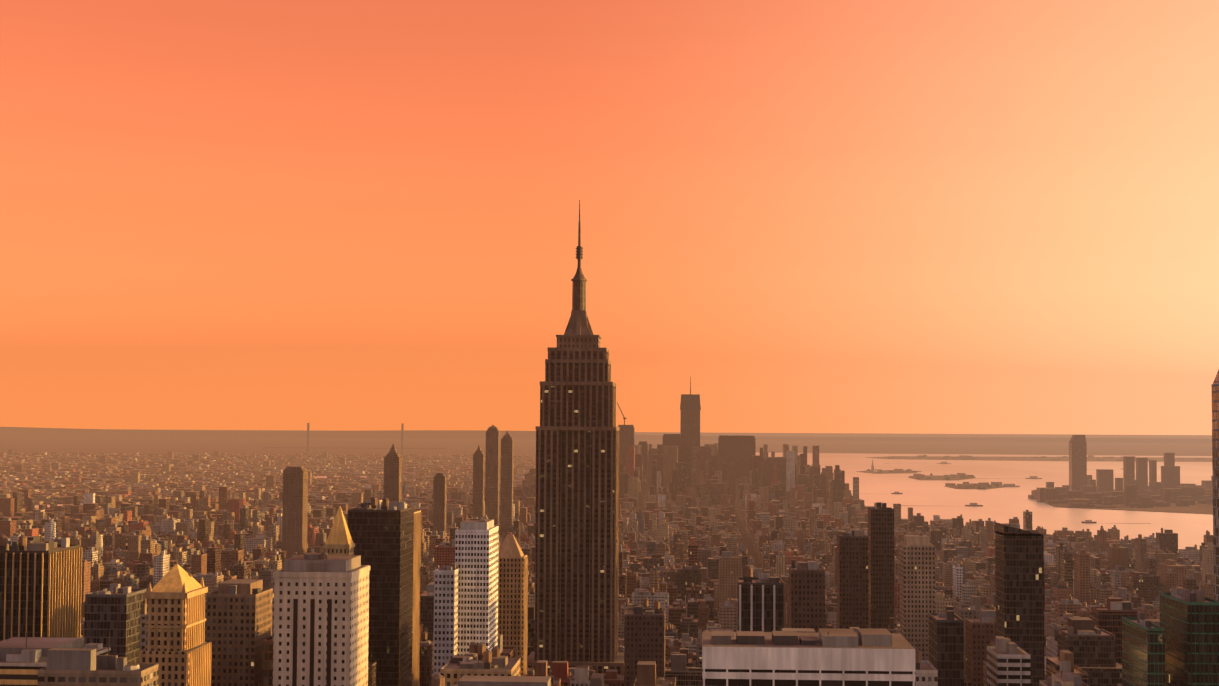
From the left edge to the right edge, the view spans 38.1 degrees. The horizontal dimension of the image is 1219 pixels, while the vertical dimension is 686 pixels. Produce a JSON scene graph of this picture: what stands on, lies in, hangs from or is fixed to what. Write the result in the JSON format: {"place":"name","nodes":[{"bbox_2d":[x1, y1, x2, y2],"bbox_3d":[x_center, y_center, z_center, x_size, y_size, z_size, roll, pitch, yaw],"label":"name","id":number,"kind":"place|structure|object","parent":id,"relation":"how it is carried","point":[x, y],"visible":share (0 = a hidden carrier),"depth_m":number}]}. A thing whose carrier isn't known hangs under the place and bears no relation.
{"place":"outdoors","nodes":[
{"label":"outdoors","id":0,"kind":"place"},
{"bbox_2d":[35,492,469,507],"bbox_3d":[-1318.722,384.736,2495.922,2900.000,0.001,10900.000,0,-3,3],"label":"river water","id":1,"kind":"structure","parent":0,"point":[36,506],"depth_m":6100.88},
{"bbox_2d":[315,476,366,478],"bbox_3d":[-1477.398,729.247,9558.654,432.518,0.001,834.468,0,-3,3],"label":"inlet water","id":2,"kind":"structure","parent":0,"point":[316,477],"depth_m":9777.33},
{"bbox_2d":[0,429,1211,627],"bbox_3d":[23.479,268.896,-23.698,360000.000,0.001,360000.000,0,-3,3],"label":"ground","id":3,"kind":"structure","parent":0,"point":[317,446],"depth_m":28706.16},
{"bbox_2d":[0,450,535,504],"bbox_3d":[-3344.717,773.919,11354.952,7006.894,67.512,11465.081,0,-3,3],"label":"distant city","id":4,"kind":"object","parent":3,"relation":"on","point":[55,478],"visible":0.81,"depth_m":9789.23},
{"bbox_2d":[527,200,623,673],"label":"skyscraper","id":5,"kind":"structure","parent":3,"relation":"on","point":[577,527],"depth_m":1330.40},
{"bbox_2d":[0,427,1211,442],"bbox_3d":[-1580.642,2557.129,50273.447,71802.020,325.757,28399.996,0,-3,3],"label":"hills","id":6,"kind":"structure","parent":3,"relation":"on","point":[114,433],"depth_m":45027.06},
{"bbox_2d":[0,443,1213,685],"bbox_3d":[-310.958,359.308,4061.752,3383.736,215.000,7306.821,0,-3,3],"label":"city buildings","id":7,"kind":"structure","parent":3,"relation":"on","point":[684,559],"depth_m":3077.08},
{"bbox_2d":[0,370,1218,685],"bbox_3d":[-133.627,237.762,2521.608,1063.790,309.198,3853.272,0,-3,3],"label":"buildings","id":8,"kind":"structure","parent":3,"relation":"on","point":[346,606],"depth_m":877.81},
{"bbox_2d":[262,377,1212,523],"bbox_3d":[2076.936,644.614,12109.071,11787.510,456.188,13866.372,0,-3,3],"label":"distant buildings","id":9,"kind":"structure","parent":3,"relation":"on","point":[1082,489],"depth_m":6634.99},
{"bbox_2d":[865,456,1211,461],"bbox_3d":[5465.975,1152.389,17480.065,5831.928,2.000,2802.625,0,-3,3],"label":"distant shoreline","id":10,"kind":"structure","parent":3,"relation":"on","point":[1159,459],"depth_m":17253.10},
{"bbox_2d":[0,0,1218,434],"label":"sky","id":11,"kind":"structure","parent":0,"point":[820,216]},
{"bbox_2d":[856,470,921,473],"bbox_3d":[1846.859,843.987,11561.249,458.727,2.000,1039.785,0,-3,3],"label":"island","id":12,"kind":"structure","parent":0,"point":[883,471],"depth_m":11381.88},
{"bbox_2d":[908,475,972,479],"bbox_3d":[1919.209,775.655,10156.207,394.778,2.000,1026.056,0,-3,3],"label":"island","id":13,"kind":"structure","parent":0,"point":[937,477],"depth_m":10002.79},
{"bbox_2d":[945,485,1004,488],"bbox_3d":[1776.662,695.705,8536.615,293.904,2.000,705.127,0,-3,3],"label":"island","id":14,"kind":"structure","parent":0,"point":[955,487],"depth_m":8427.49},
{"bbox_2d":[756,452,1212,548],"bbox_3d":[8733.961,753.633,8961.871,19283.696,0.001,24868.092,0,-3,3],"label":"bay water","id":15,"kind":"structure","parent":0,"point":[927,499],"depth_m":7834.35},
{"bbox_2d":[1048,489,1212,514],"bbox_3d":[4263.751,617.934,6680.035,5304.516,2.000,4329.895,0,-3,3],"label":"island","id":16,"kind":"structure","parent":0,"point":[1198,508],"depth_m":6193.41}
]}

